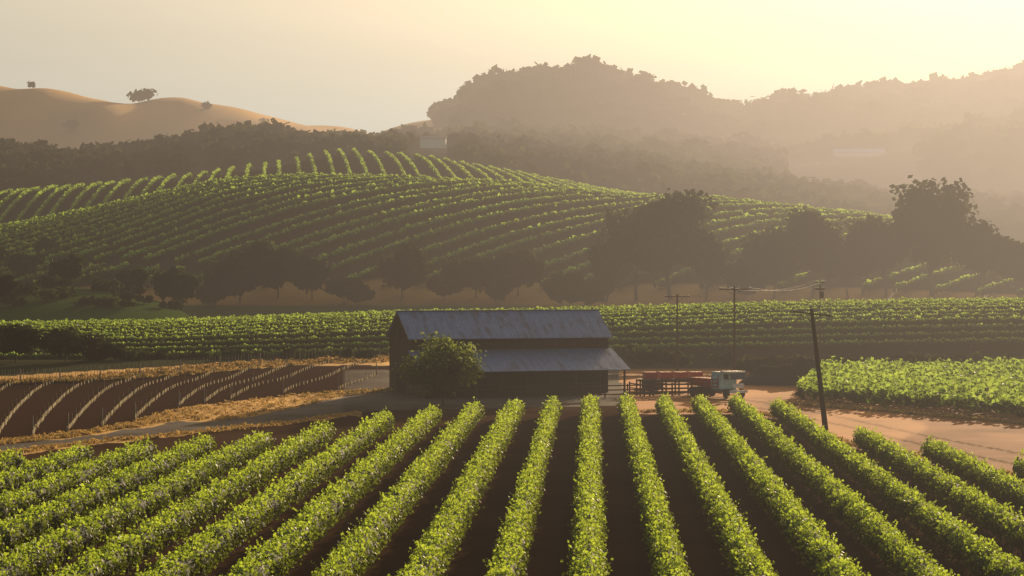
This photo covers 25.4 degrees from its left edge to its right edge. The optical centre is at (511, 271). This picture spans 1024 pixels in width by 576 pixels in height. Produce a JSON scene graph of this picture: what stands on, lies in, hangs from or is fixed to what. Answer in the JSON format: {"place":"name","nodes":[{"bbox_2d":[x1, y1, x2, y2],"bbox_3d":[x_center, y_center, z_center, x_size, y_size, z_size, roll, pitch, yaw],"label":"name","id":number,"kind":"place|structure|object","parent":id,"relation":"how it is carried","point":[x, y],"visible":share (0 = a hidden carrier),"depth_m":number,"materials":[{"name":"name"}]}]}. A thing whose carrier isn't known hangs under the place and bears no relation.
{"place":"outdoors","nodes":[
{"label":"outdoors","id":0,"kind":"place"},
{"bbox_2d":[0,86,1023,575],"bbox_3d":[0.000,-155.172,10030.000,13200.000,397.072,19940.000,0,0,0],"label":"ground","id":1,"kind":"structure","parent":0,"point":[32,114],"depth_m":256.36,"materials":[{"name":"brown soil"}]},
{"bbox_2d":[0,358,374,434],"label":"young vine rows","id":2,"kind":"object","parent":1,"relation":"on","point":[82,410],"visible":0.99,"depth_m":265.23,"materials":[{"name":"green plant"}]},
{"bbox_2d":[8,348,388,430],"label":"vine trellis posts","id":3,"kind":"object","parent":1,"relation":"on","point":[44,377],"visible":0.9,"depth_m":284.29,"materials":[{"name":"brown wood"}]},
{"bbox_2d":[420,139,445,148],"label":"white farm house walls","id":4,"kind":"structure","parent":1,"relation":"on","point":[432,143],"depth_m":1405.00,"materials":[{"name":"white paint"}]},
{"bbox_2d":[419,136,446,139],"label":"roof","id":5,"kind":"structure","parent":4,"relation":"on","point":[432,137],"depth_m":1406.25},
{"bbox_2d":[392,331,486,397],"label":"bush","id":6,"kind":"object","parent":1,"relation":"on","point":[451,364],"visible":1,"depth_m":243.87,"materials":[{"name":"green plant"}]},
{"bbox_2d":[389,316,625,398],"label":"barn walls","id":7,"kind":"structure","parent":1,"relation":"on","point":[399,347],"depth_m":267.49,"materials":[{"name":"wood"}]},
{"bbox_2d":[385,309,630,371],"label":"barn roof","id":8,"kind":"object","parent":7,"relation":"on","point":[518,324],"visible":0.96,"depth_m":268.45,"materials":[{"name":"grey metal"}]},
{"bbox_2d":[1,395,1019,575],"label":"vine stakes","id":9,"kind":"object","parent":1,"relation":"on","point":[471,476],"visible":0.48,"depth_m":129.53,"materials":[{"name":"wood"}]},
{"bbox_2d":[0,54,1023,241],"bbox_3d":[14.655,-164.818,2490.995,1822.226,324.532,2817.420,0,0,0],"label":"hills","id":10,"kind":"structure","parent":1,"relation":"on","point":[660,136],"depth_m":1865.42,"materials":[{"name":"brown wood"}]},
{"bbox_2d":[0,147,1023,296],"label":"vine leaves","id":11,"kind":"object","parent":1,"relation":"on","point":[518,184],"depth_m":693.54,"materials":[{"name":"green plant"}]},
{"bbox_2d":[0,296,1023,417],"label":"vine leaves","id":12,"kind":"object","parent":1,"relation":"on","point":[980,386],"visible":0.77,"depth_m":354.05,"materials":[{"name":"green plant"}]},
{"bbox_2d":[0,236,1023,373],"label":"trees","id":13,"kind":"object","parent":1,"relation":"on","point":[256,264],"visible":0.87,"depth_m":565.69,"materials":[{"name":"green plant"}]},
{"bbox_2d":[0,354,1023,475],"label":"dry grass tufts","id":14,"kind":"object","parent":1,"relation":"on","point":[185,368],"visible":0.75,"depth_m":235.37,"materials":[{"name":"beige plant"}]},
{"bbox_2d":[0,391,1023,575],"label":"vine","id":15,"kind":"object","parent":1,"relation":"on","point":[589,419],"depth_m":131.48,"materials":[{"name":"green plant"}]},
{"bbox_2d":[3,201,1021,361],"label":"tree trunks","id":16,"kind":"object","parent":1,"relation":"on","point":[885,276],"visible":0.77,"depth_m":584.96,"materials":[{"name":"brown plant"}]},
{"bbox_2d":[427,370,606,394],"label":"barn interior","id":17,"kind":"object","parent":1,"relation":"on","point":[515,379],"visible":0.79,"depth_m":268.67,"materials":[{"name":"brown wood"}]},
{"bbox_2d":[18,400,1018,479],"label":"vine posts","id":18,"kind":"object","parent":1,"relation":"on","point":[434,406],"visible":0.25,"depth_m":173.54,"materials":[{"name":"brown wood"}]},
{"bbox_2d":[500,378,692,398],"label":"corral fence","id":19,"kind":"object","parent":1,"relation":"on","point":[651,385],"visible":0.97,"depth_m":262.54,"materials":[{"name":"brown wood"}]},
{"bbox_2d":[638,371,702,387],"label":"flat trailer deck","id":20,"kind":"structure","parent":1,"relation":"on","point":[667,375],"depth_m":279.06,"materials":[{"name":"metal"}]},
{"bbox_2d":[665,294,689,370],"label":"utility pole","id":21,"kind":"object","parent":1,"relation":"on","point":[676,327],"visible":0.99,"depth_m":296.91,"materials":[{"name":"brown wood"}]},
{"bbox_2d":[685,370,747,397],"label":"truck","id":22,"kind":"object","parent":1,"relation":"on","point":[723,382],"visible":0.96,"depth_m":261.12,"materials":[{"name":"metal"}]},
{"bbox_2d":[719,286,749,370],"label":"utility pole","id":23,"kind":"object","parent":1,"relation":"on","point":[734,353],"visible":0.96,"depth_m":275.95,"materials":[{"name":"brown wood"}]},
{"bbox_2d":[738,356,815,385],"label":"dirt mound","id":24,"kind":"object","parent":1,"relation":"on","point":[790,373],"visible":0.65,"depth_m":290.15,"materials":[{"name":"brown soil"}]},
{"bbox_2d":[585,175,1023,294],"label":"trees","id":25,"kind":"object","parent":1,"relation":"on","point":[677,235],"visible":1,"depth_m":583.17,"materials":[{"name":"green plant"}]},
{"bbox_2d":[791,309,832,430],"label":"leaning utility pole","id":26,"kind":"object","parent":1,"relation":"on","point":[820,389],"visible":0.96,"depth_m":195.85,"materials":[{"name":"brown wood"}]},
{"bbox_2d":[814,280,825,356],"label":"utility pole","id":27,"kind":"object","parent":1,"relation":"on","point":[822,293],"visible":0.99,"depth_m":329.96,"materials":[{"name":"brown wood"}]},
{"bbox_2d":[669,281,822,296],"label":"power lines","id":28,"kind":"object","parent":27,"relation":"attached to","point":[749,290],"visible":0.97,"depth_m":290.76,"materials":[{"name":"black metal"}]},
{"bbox_2d":[833,150,884,157],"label":"building","id":29,"kind":"structure","parent":1,"relation":"on","point":[854,154],"depth_m":2075.00,"materials":[{"name":"beige"}]},
{"bbox_2d":[832,149,884,151],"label":"roof","id":30,"kind":"structure","parent":29,"relation":"on","point":[859,150],"depth_m":2078.87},
{"bbox_2d":[0,0,1023,132],"label":"sky","id":31,"kind":"structure","parent":0,"point":[372,66],"materials":[{"name":"beige"}]}
]}

